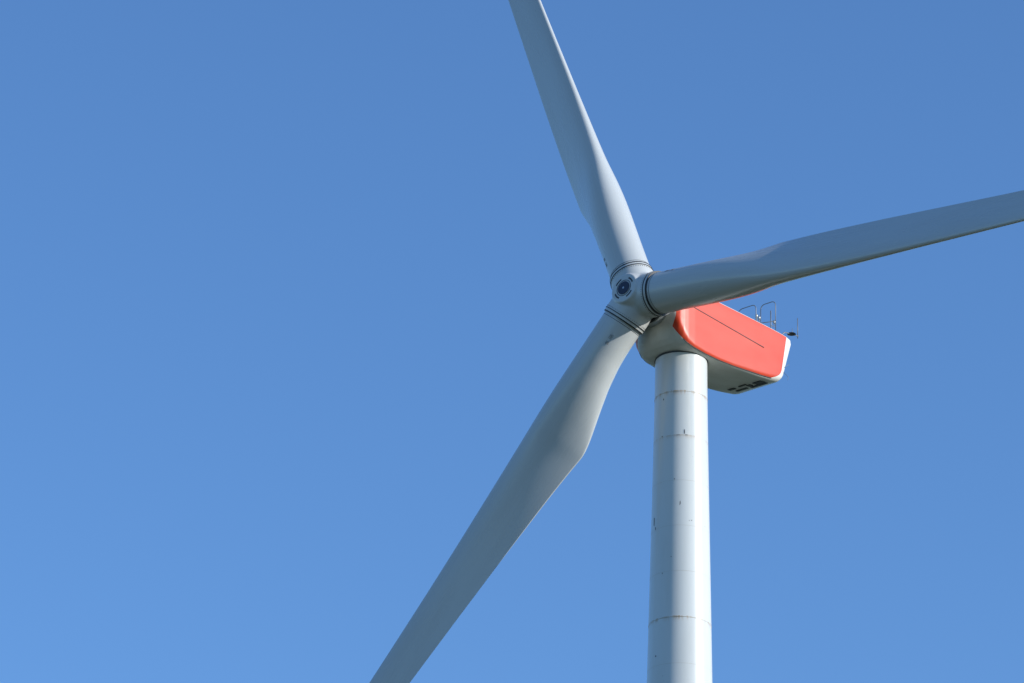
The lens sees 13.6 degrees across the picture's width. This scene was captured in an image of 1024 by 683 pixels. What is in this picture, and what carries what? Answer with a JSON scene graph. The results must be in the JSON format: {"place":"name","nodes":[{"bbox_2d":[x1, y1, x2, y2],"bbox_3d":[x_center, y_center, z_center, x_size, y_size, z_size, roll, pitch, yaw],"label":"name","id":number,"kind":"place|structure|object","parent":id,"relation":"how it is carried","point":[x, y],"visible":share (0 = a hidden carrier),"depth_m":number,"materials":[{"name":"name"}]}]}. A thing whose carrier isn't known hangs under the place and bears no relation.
{"place":"outdoors","nodes":[
{"label":"outdoors","id":0,"kind":"place"},
{"bbox_2d":[0,0,1023,682],"label":"sky","id":1,"kind":"structure","parent":0,"point":[289,289],"materials":[{"name":"blue"}]},
{"label":"ground","id":2,"kind":"structure","parent":0,"visible":0},
{"bbox_3d":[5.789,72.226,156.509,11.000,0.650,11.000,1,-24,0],"label":"foundation","id":3,"kind":"object","parent":2,"relation":"on","visible":0},
{"bbox_2d":[647,352,711,682],"bbox_3d":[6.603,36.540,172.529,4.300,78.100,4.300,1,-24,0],"label":"tower shell","id":4,"kind":"object","parent":3,"relation":"on","point":[679,546],"visible":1,"depth_m":184.24},
{"bbox_2d":[647,390,711,671],"bbox_3d":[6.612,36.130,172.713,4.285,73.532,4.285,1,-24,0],"label":"tower weld seams","id":5,"kind":"object","parent":4,"relation":"attached to","point":[690,525],"visible":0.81,"depth_m":183.43,"materials":[{"name":"grey metal"}]},
{"bbox_2d":[655,350,707,363],"bbox_3d":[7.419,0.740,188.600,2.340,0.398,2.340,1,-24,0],"label":"yaw ring","id":6,"kind":"object","parent":4,"relation":"on","point":[675,351],"visible":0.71,"depth_m":187.62,"materials":[{"name":"grey metal"}]},
{"bbox_2d":[635,302,790,393],"bbox_3d":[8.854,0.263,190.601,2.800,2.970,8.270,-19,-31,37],"label":"nacelle housing","id":7,"kind":"object","parent":4,"relation":"on","point":[703,332],"visible":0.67,"depth_m":189.38,"materials":[{"name":"metal"}]},
{"bbox_2d":[647,315,665,327],"bbox_3d":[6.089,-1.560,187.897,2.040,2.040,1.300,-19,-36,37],"label":"shaft","id":8,"kind":"object","parent":7,"relation":"attached to","point":[655,321],"visible":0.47,"depth_m":187.25,"materials":[{"name":"grey metal"}]},
{"bbox_2d":[370,0,1023,682],"bbox_3d":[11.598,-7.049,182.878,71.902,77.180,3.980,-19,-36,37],"label":"rotor","id":9,"kind":"object","parent":8,"relation":"attached to","point":[548,454],"visible":1,"depth_m":186.42,"materials":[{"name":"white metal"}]},
{"bbox_2d":[683,338,770,377],"bbox_3d":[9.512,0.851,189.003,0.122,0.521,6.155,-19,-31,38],"label":"trim","id":10,"kind":"structure","parent":7,"relation":"attached to","point":[724,362],"depth_m":188.56,"materials":[{"name":"red metal"}]},
{"bbox_2d":[694,307,763,347],"bbox_3d":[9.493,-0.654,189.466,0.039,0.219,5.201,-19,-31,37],"label":"side seam","id":11,"kind":"object","parent":7,"relation":"attached to","point":[729,327],"visible":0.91,"depth_m":189.50,"materials":[{"name":"grey metal"}]},
{"bbox_2d":[728,380,767,391],"bbox_3d":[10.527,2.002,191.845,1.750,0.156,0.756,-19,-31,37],"label":"underside vents","id":12,"kind":"object","parent":7,"relation":"on","point":[759,383],"visible":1,"depth_m":191.71,"materials":[{"name":"black metal"}]},
{"bbox_2d":[739,301,798,367],"bbox_3d":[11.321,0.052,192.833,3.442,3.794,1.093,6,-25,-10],"label":"wind sensor frame","id":13,"kind":"object","parent":7,"relation":"attached to","point":[770,321],"visible":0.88,"depth_m":193.18,"materials":[{"name":"silver metal"}]}
]}

